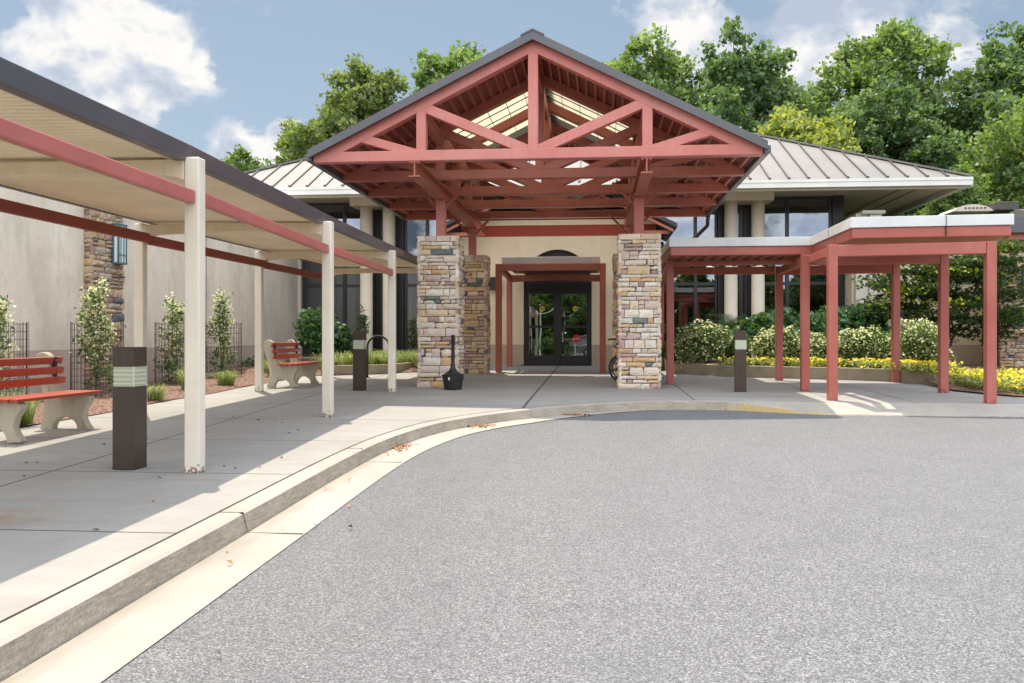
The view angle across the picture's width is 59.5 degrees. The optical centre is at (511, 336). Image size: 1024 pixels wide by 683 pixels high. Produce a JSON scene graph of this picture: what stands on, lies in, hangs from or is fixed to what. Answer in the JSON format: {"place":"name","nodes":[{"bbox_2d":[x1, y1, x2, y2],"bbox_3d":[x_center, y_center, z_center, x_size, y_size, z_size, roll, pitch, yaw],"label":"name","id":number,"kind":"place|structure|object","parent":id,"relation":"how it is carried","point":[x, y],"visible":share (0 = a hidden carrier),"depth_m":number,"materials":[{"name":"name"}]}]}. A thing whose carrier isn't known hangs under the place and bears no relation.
{"place":"outdoors","nodes":[
{"label":"outdoors","id":0,"kind":"place"},
{"bbox_2d":[0,365,1023,620],"bbox_3d":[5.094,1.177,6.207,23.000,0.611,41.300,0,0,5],"label":"pavement","id":1,"kind":"structure","parent":0,"point":[68,495],"depth_m":9.47,"materials":[{"name":"grey concrete"}]},
{"bbox_2d":[0,352,101,442],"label":"park bench","id":2,"kind":"object","parent":1,"relation":"on","point":[61,404],"visible":1,"depth_m":10.60,"materials":[{"name":"concrete"},{"name":"red painted wood"}]},
{"bbox_2d":[112,347,146,469],"bbox_3d":[-3.367,0.628,7.894,0.206,1.070,0.206,0,0,9],"label":"bollard light","id":3,"kind":"object","parent":1,"relation":"on","point":[129,364],"visible":1,"depth_m":7.80,"materials":[{"name":"brown metal"}]},
{"bbox_2d":[22,413,345,529],"bbox_3d":[-3.591,1.145,8.529,2.885,0.148,8.121,0,0,5],"label":"leaf debris","id":4,"kind":"object","parent":1,"relation":"on","point":[160,477],"visible":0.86,"depth_m":7.95,"materials":[{"name":"brown plant"}]},
{"bbox_2d":[0,57,417,472],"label":"walkway canopy","id":5,"kind":"object","parent":1,"relation":"on","point":[61,143],"visible":0.93,"depth_m":9.00,"materials":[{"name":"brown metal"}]},
{"bbox_2d":[19,358,417,426],"bbox_3d":[-5.383,0.958,16.165,5.300,0.521,25.200,0,0,5],"label":"mulch bed","id":6,"kind":"object","parent":1,"relation":"on","point":[102,404],"visible":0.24,"depth_m":17.24,"materials":[{"name":"brown soil"}]},
{"bbox_2d":[0,295,26,396],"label":"young vine","id":7,"kind":"object","parent":6,"relation":"on","point":[4,323],"visible":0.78,"depth_m":12.91,"materials":[{"name":"green plant"}]},
{"bbox_2d":[0,322,28,396],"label":"wire cage","id":8,"kind":"object","parent":6,"relation":"on","point":[23,339],"visible":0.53,"depth_m":13.32,"materials":[{"name":"black metal"}]},
{"bbox_2d":[0,389,43,423],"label":"grass tuft","id":9,"kind":"object","parent":6,"relation":"on","point":[28,416],"visible":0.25,"depth_m":11.11,"materials":[{"name":"green plant"}]},
{"bbox_2d":[70,322,123,396],"bbox_3d":[-7.203,0.403,15.556,0.857,1.310,0.875,0,0,5],"label":"wire cage","id":10,"kind":"object","parent":6,"relation":"on","point":[71,356],"visible":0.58,"depth_m":15.24,"materials":[{"name":"black metal"}]},
{"bbox_2d":[69,276,126,395],"bbox_3d":[-7.122,0.024,15.450,0.868,2.107,0.868,0,0,43],"label":"young vine","id":11,"kind":"object","parent":6,"relation":"on","point":[92,351],"visible":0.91,"depth_m":15.37,"materials":[{"name":"green plant"}]},
{"bbox_2d":[147,382,171,399],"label":"grass tuft","id":12,"kind":"object","parent":6,"relation":"on","point":[156,394],"visible":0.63,"depth_m":14.61,"materials":[{"name":"green plant"}]},
{"bbox_2d":[153,292,184,383],"bbox_3d":[-6.915,0.100,18.466,0.808,2.037,0.844,0,0,30],"label":"young vine","id":13,"kind":"object","parent":6,"relation":"on","point":[174,314],"visible":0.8,"depth_m":18.37,"materials":[{"name":"green plant"}]},
{"bbox_2d":[154,322,184,384],"bbox_3d":[-6.980,0.358,18.588,0.872,1.309,0.853,0,0,5],"label":"wire cage","id":14,"kind":"object","parent":6,"relation":"on","point":[172,345],"visible":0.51,"depth_m":18.21,"materials":[{"name":"black metal"}]},
{"bbox_2d":[172,366,210,388],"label":"grass tuft","id":15,"kind":"object","parent":6,"relation":"on","point":[182,381],"visible":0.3,"depth_m":16.81,"materials":[{"name":"green plant"}]},
{"bbox_2d":[205,287,238,376],"bbox_3d":[-6.701,-0.078,20.641,0.793,2.151,0.848,0,0,-20],"label":"young vine","id":16,"kind":"object","parent":6,"relation":"on","point":[221,311],"visible":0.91,"depth_m":20.61,"materials":[{"name":"green plant"}]},
{"bbox_2d":[205,322,241,376],"bbox_3d":[-6.716,0.325,20.772,0.861,1.310,0.859,0,0,5],"label":"wire cage","id":17,"kind":"object","parent":6,"relation":"on","point":[223,357],"visible":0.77,"depth_m":20.46,"materials":[{"name":"black metal"}]},
{"bbox_2d":[211,369,240,385],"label":"grass tuft","id":18,"kind":"object","parent":6,"relation":"on","point":[228,379],"visible":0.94,"depth_m":17.94,"materials":[{"name":"green plant"}]},
{"bbox_2d":[237,356,266,366],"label":"bush","id":19,"kind":"object","parent":6,"relation":"on","point":[251,363],"visible":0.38,"depth_m":23.62,"materials":[{"name":"green plant"}]},
{"bbox_2d":[264,360,283,376],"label":"grass tuft","id":20,"kind":"object","parent":6,"relation":"on","point":[267,367],"visible":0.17,"depth_m":20.57,"materials":[{"name":"green plant"}]},
{"bbox_2d":[291,306,352,360],"bbox_3d":[-5.265,-0.009,25.192,1.847,1.724,1.883,0,0,5],"label":"broad leaf shrub","id":21,"kind":"object","parent":6,"relation":"on","point":[312,339],"visible":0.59,"depth_m":24.74,"materials":[{"name":"green plant"}]},
{"bbox_2d":[355,304,369,333],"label":"slender shrub","id":22,"kind":"object","parent":6,"relation":"on","point":[361,321],"visible":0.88,"depth_m":27.09,"materials":[{"name":"green plant"}]},
{"bbox_2d":[311,348,417,368],"bbox_3d":[-3.586,0.562,23.679,4.539,0.507,2.527,0,0,-34],"label":"grass border","id":23,"kind":"object","parent":6,"relation":"on","point":[377,357],"depth_m":23.10,"materials":[{"name":"green plant"}]},
{"bbox_2d":[221,144,273,171],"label":"tree","id":24,"kind":"object","parent":1,"relation":"on","point":[239,156],"visible":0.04,"depth_m":55.84,"materials":[{"name":"green plant"}]},
{"bbox_2d":[264,340,321,386],"bbox_3d":[-4.509,0.539,18.454,0.739,0.940,1.620,0,0,5],"label":"park bench","id":25,"kind":"object","parent":1,"relation":"on","point":[294,371],"visible":0.98,"depth_m":17.80,"materials":[{"name":"concrete"}]},
{"bbox_2d":[270,111,331,165],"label":"tree","id":26,"kind":"object","parent":1,"relation":"on","point":[279,148],"visible":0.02,"depth_m":49.06,"materials":[{"name":"green plant"}]},
{"bbox_2d":[277,53,415,161],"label":"tree","id":27,"kind":"object","parent":1,"relation":"on","point":[359,98],"visible":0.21,"depth_m":47.33,"materials":[{"name":"green plant"}]},
{"bbox_2d":[353,331,366,390],"bbox_3d":[-2.900,0.463,17.060,0.206,1.130,0.206,0,0,9],"label":"bollard light","id":28,"kind":"object","parent":1,"relation":"on","point":[359,362],"visible":1,"depth_m":16.97,"materials":[{"name":"brown metal"}]},
{"bbox_2d":[334,362,415,374],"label":"planter kerb","id":29,"kind":"structure","parent":1,"relation":"on","point":[373,369],"depth_m":22.40,"materials":[{"name":"concrete"}]},
{"bbox_2d":[366,335,387,377],"bbox_3d":[-3.130,0.468,20.978,0.655,1.005,0.135,0,0,5],"label":"bike rack","id":30,"kind":"object","parent":1,"relation":"on","point":[371,338],"visible":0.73,"depth_m":20.98,"materials":[{"name":"black metal"}]},
{"bbox_2d":[409,39,488,94],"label":"tree","id":31,"kind":"object","parent":1,"relation":"on","point":[423,76],"visible":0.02,"depth_m":51.59,"materials":[{"name":"green plant"}]},
{"bbox_2d":[442,335,463,389],"bbox_3d":[-1.137,0.498,17.226,0.430,1.050,0.435,0,0,5],"label":"ash receptacle","id":32,"kind":"object","parent":1,"relation":"on","point":[452,377],"visible":1,"depth_m":17.11,"materials":[{"name":"black plastic"}]},
{"bbox_2d":[0,132,1023,396],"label":"clinic building","id":33,"kind":"structure","parent":1,"relation":"on","point":[786,188],"depth_m":26.93,"materials":[{"name":"paint"}]},
{"bbox_2d":[112,223,127,264],"bbox_3d":[-7.660,-1.800,17.500,0.140,0.780,0.320,0,0,5],"label":"wall lamp","id":34,"kind":"object","parent":33,"relation":"attached to","point":[119,251],"visible":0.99,"depth_m":17.37,"materials":[{"name":"glass"}]},
{"bbox_2d":[303,203,374,356],"bbox_3d":[-5.564,-1.815,28.851,2.360,4.930,0.130,0,0,5],"label":"window","id":35,"kind":"structure","parent":33,"relation":"in","point":[346,286],"depth_m":28.83,"materials":[{"name":"black glass"}]},
{"bbox_2d":[375,210,379,350],"bbox_3d":[-4.299,-1.815,28.739,0.140,4.930,0.120,0,0,5],"label":"window","id":36,"kind":"structure","parent":33,"relation":"in","point":[377,212],"depth_m":28.68,"materials":[{"name":"black glass"}]},
{"bbox_2d":[405,210,460,351],"bbox_3d":[-2.453,-1.815,28.563,1.950,4.930,0.130,0,0,5],"label":"window","id":37,"kind":"structure","parent":33,"relation":"in","point":[413,228],"depth_m":28.63,"materials":[{"name":"black glass"}]},
{"bbox_2d":[490,277,494,289],"bbox_3d":[-0.549,-1.615,27.262,0.320,0.370,0.190,0,0,5],"label":"wall box","id":38,"kind":"object","parent":33,"relation":"attached to","point":[492,283],"visible":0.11,"depth_m":27.17,"materials":[{"name":"black plastic"}]},
{"bbox_2d":[527,290,554,363],"bbox_3d":[0.893,-0.275,27.354,0.855,2.270,0.060,0,0,5],"label":"door","id":39,"kind":"structure","parent":33,"relation":"in","point":[540,303],"depth_m":27.35,"materials":[{"name":"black glass"}]},
{"bbox_2d":[560,290,587,364],"bbox_3d":[1.893,-0.275,27.262,0.855,2.270,0.060,0,0,5],"label":"door","id":40,"kind":"structure","parent":33,"relation":"in","point":[573,303],"depth_m":27.25,"materials":[{"name":"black glass"}]},
{"bbox_2d":[656,206,716,356],"bbox_3d":[5.389,-1.815,27.837,1.920,4.930,0.130,0,0,5],"label":"window","id":41,"kind":"structure","parent":33,"relation":"in","point":[695,296],"depth_m":27.82,"materials":[{"name":"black glass"}]},
{"bbox_2d":[738,205,742,321],"bbox_3d":[6.873,-1.815,27.699,0.540,4.930,0.130,0,0,5],"label":"window","id":42,"kind":"structure","parent":33,"relation":"in","point":[740,207],"depth_m":27.62,"materials":[{"name":"black glass"}]},
{"bbox_2d":[765,196,831,357],"bbox_3d":[8.605,-1.815,27.539,2.340,4.930,0.130,0,0,5],"label":"window","id":43,"kind":"structure","parent":33,"relation":"in","point":[784,216],"depth_m":27.52,"materials":[{"name":"black glass"}]},
{"bbox_2d":[939,201,1018,214],"bbox_3d":[15.311,-4.185,29.514,1.950,0.270,1.600,0,0,5],"label":"roof vent","id":44,"kind":"object","parent":33,"relation":"attached to","point":[1003,207],"visible":0.96,"depth_m":28.95,"materials":[{"name":"white metal"}]},
{"bbox_2d":[1022,269,1023,291],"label":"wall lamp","id":45,"kind":"object","parent":33,"relation":"attached to","point":[1022,280],"visible":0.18,"depth_m":23.77,"materials":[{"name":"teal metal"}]},
{"bbox_2d":[305,28,770,388],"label":"entrance portico","id":46,"kind":"structure","parent":1,"relation":"on","point":[551,108],"depth_m":17.37,"materials":[{"name":"red wood"}]},
{"bbox_2d":[495,256,605,372],"bbox_3d":[1.173,-0.565,25.034,2.880,3.011,3.730,0,0,5],"label":"door canopy","id":47,"kind":"object","parent":1,"relation":"on","point":[550,265],"visible":0.99,"depth_m":23.30,"materials":[{"name":"red wood"}]},
{"bbox_2d":[524,364,590,365],"bbox_3d":[1.314,0.863,26.999,2.100,0.016,0.510,0,0,5],"label":"door mat","id":48,"kind":"object","parent":1,"relation":"on","point":[553,365],"depth_m":26.77,"materials":[{"name":"black plastic"}]},
{"bbox_2d":[608,338,663,380],"bbox_3d":[2.654,0.513,19.237,1.182,0.955,0.658,0,0,5],"label":"wheelchair","id":49,"kind":"object","parent":1,"relation":"on","point":[612,362],"visible":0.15,"depth_m":18.99,"materials":[{"name":"metal"}]},
{"bbox_2d":[602,22,698,103],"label":"tree","id":50,"kind":"object","parent":1,"relation":"on","point":[668,68],"visible":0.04,"depth_m":48.09,"materials":[{"name":"green plant"}]},
{"bbox_2d":[734,331,745,391],"bbox_3d":[4.228,0.460,16.601,0.206,1.130,0.206,0,0,9],"label":"bollard light","id":51,"kind":"object","parent":1,"relation":"on","point":[740,362],"visible":1,"depth_m":16.50,"materials":[{"name":"brown metal"}]},
{"bbox_2d":[681,15,866,153],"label":"tree","id":52,"kind":"object","parent":1,"relation":"on","point":[735,83],"visible":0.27,"depth_m":47.26,"materials":[{"name":"green plant"}]},
{"bbox_2d":[753,83,835,124],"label":"tree","id":53,"kind":"object","parent":1,"relation":"on","point":[804,107],"depth_m":52.39,"materials":[{"name":"green plant"}]},
{"bbox_2d":[665,361,937,385],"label":"planter kerb","id":54,"kind":"structure","parent":1,"relation":"on","point":[859,374],"depth_m":20.26,"materials":[{"name":"concrete"}]},
{"bbox_2d":[753,102,872,306],"bbox_3d":[11.856,-4.338,38.374,9.003,11.436,8.489,0,0,27],"label":"tree","id":55,"kind":"object","parent":1,"relation":"on","point":[785,123],"visible":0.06,"depth_m":37.07,"materials":[{"name":"green plant"}]},
{"bbox_2d":[660,214,1013,403],"bbox_3d":[5.854,-0.429,19.303,5.200,2.991,10.080,0,0,5],"label":"walkway canopy","id":56,"kind":"object","parent":1,"relation":"on","point":[866,245],"visible":0.94,"depth_m":16.23,"materials":[{"name":"red metal"}]},
{"bbox_2d":[664,356,1023,395],"bbox_3d":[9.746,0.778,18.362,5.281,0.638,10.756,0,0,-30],"label":"flower bed","id":57,"kind":"object","parent":1,"relation":"on","point":[1012,379],"visible":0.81,"depth_m":18.61,"materials":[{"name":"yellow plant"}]},
{"bbox_2d":[661,333,690,361],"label":"green shrub","id":58,"kind":"object","parent":57,"relation":"on","point":[663,354],"visible":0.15,"depth_m":23.88,"materials":[{"name":"green plant"}]},
{"bbox_2d":[674,319,732,367],"bbox_3d":[4.806,0.227,22.634,1.520,1.360,1.406,0,0,5],"label":"flowering shrub","id":59,"kind":"object","parent":57,"relation":"on","point":[698,343],"visible":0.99,"depth_m":22.39,"materials":[{"name":"green plant"}]},
{"bbox_2d":[705,313,747,333],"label":"shrub","id":60,"kind":"object","parent":57,"relation":"on","point":[729,323],"visible":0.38,"depth_m":24.93,"materials":[{"name":"green plant"}]},
{"bbox_2d":[709,325,754,362],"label":"green shrub","id":61,"kind":"object","parent":57,"relation":"on","point":[729,352],"visible":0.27,"depth_m":22.71,"materials":[{"name":"green plant"}]},
{"bbox_2d":[731,306,799,349],"bbox_3d":[6.899,-0.153,23.886,2.148,1.436,1.396,0,0,5],"label":"broad leaf shrub","id":62,"kind":"object","parent":57,"relation":"on","point":[754,324],"visible":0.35,"depth_m":23.64,"materials":[{"name":"green plant"}]},
{"bbox_2d":[747,325,799,358],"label":"flowering shrub","id":63,"kind":"object","parent":57,"relation":"on","point":[763,345],"visible":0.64,"depth_m":21.58,"materials":[{"name":"green plant"}]},
{"bbox_2d":[790,330,825,359],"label":"flowering shrub","id":64,"kind":"object","parent":57,"relation":"on","point":[817,345],"visible":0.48,"depth_m":21.61,"materials":[{"name":"green plant"}]},
{"bbox_2d":[792,305,854,347],"bbox_3d":[8.066,-0.131,23.628,1.870,1.429,1.477,0,0,5],"label":"broad leaf shrub","id":65,"kind":"object","parent":57,"relation":"on","point":[816,326],"visible":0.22,"depth_m":23.30,"materials":[{"name":"green plant"}]},
{"bbox_2d":[838,324,890,360],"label":"flowering shrub","id":66,"kind":"object","parent":57,"relation":"on","point":[860,343],"visible":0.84,"depth_m":20.93,"materials":[{"name":"green plant"}]},
{"bbox_2d":[838,302,890,334],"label":"broad leaf shrub","id":67,"kind":"object","parent":57,"relation":"on","point":[859,318],"visible":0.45,"depth_m":23.46,"materials":[{"name":"green plant"}]},
{"bbox_2d":[873,329,903,360],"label":"green shrub","id":68,"kind":"object","parent":57,"relation":"on","point":[887,333],"visible":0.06,"depth_m":21.79,"materials":[{"name":"green plant"}]},
{"bbox_2d":[885,318,955,361],"bbox_3d":[9.393,0.248,20.653,1.347,1.398,1.412,0,0,-40],"label":"flowering shrub","id":69,"kind":"object","parent":57,"relation":"on","point":[918,341],"visible":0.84,"depth_m":20.39,"materials":[{"name":"green plant"}]},
{"bbox_2d":[846,238,1023,356],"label":"japanese maple","id":70,"kind":"object","parent":57,"relation":"on","point":[969,271],"visible":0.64,"depth_m":22.71,"materials":[{"name":"green plant"}]},
{"bbox_2d":[776,16,990,214],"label":"tree","id":71,"kind":"object","parent":1,"relation":"on","point":[905,51],"visible":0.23,"depth_m":45.60,"materials":[{"name":"green plant"}]},
{"bbox_2d":[833,70,996,302],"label":"tree","id":72,"kind":"object","parent":1,"relation":"on","point":[890,128],"visible":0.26,"depth_m":41.14,"materials":[{"name":"green plant"}]},
{"bbox_2d":[910,163,999,215],"bbox_3d":[16.300,-2.660,33.829,4.968,7.553,4.360,0,0,-28],"label":"tree","id":73,"kind":"object","parent":1,"relation":"on","point":[963,197],"visible":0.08,"depth_m":33.05,"materials":[{"name":"green plant"}]},
{"bbox_2d":[940,20,1023,200],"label":"tree","id":74,"kind":"object","parent":1,"relation":"on","point":[997,94],"visible":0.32,"depth_m":43.19,"materials":[{"name":"green plant"}]},
{"bbox_2d":[953,80,1023,213],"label":"tree","id":75,"kind":"object","parent":1,"relation":"on","point":[1002,137],"visible":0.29,"depth_m":35.17,"materials":[{"name":"green plant"}]},
{"bbox_2d":[985,150,1023,208],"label":"tree","id":76,"kind":"object","parent":1,"relation":"on","point":[1000,175],"visible":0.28,"depth_m":35.09,"materials":[{"name":"green plant"}]},
{"bbox_2d":[0,400,1023,681],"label":"kerb","id":77,"kind":"structure","parent":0,"point":[36,632],"depth_m":6.04,"materials":[{"name":"beige concrete"}]},
{"bbox_2d":[0,0,1023,165],"label":"sky","id":78,"kind":"structure","parent":0,"point":[212,76],"materials":[{"name":"blue"}]},
{"bbox_2d":[101,406,1023,682],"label":"road","id":79,"kind":"structure","parent":0,"point":[689,546],"depth_m":5.24,"materials":[{"name":"grey asphalt"}]},
{"bbox_2d":[0,409,665,682],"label":"gutter strip","id":80,"kind":"object","parent":79,"relation":"on","point":[101,651],"visible":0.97,"depth_m":4.83,"materials":[{"name":"beige concrete"}]},
{"bbox_2d":[216,478,352,653],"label":"dry leaves","id":81,"kind":"object","parent":80,"relation":"on","point":[230,561],"visible":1,"depth_m":5.78,"materials":[{"name":"brown plant"}]},
{"bbox_2d":[386,441,416,454],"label":"dry leaves","id":82,"kind":"object","parent":80,"relation":"on","point":[400,447],"visible":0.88,"depth_m":10.10,"materials":[{"name":"brown plant"}]},
{"bbox_2d":[467,422,496,427],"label":"dry leaves","id":83,"kind":"object","parent":80,"relation":"on","point":[478,425],"visible":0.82,"depth_m":12.21,"materials":[{"name":"brown plant"}]},
{"bbox_2d":[560,413,595,415],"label":"dry leaves","id":84,"kind":"object","parent":80,"relation":"on","point":[576,414],"visible":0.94,"depth_m":13.70,"materials":[{"name":"brown plant"}]}
]}

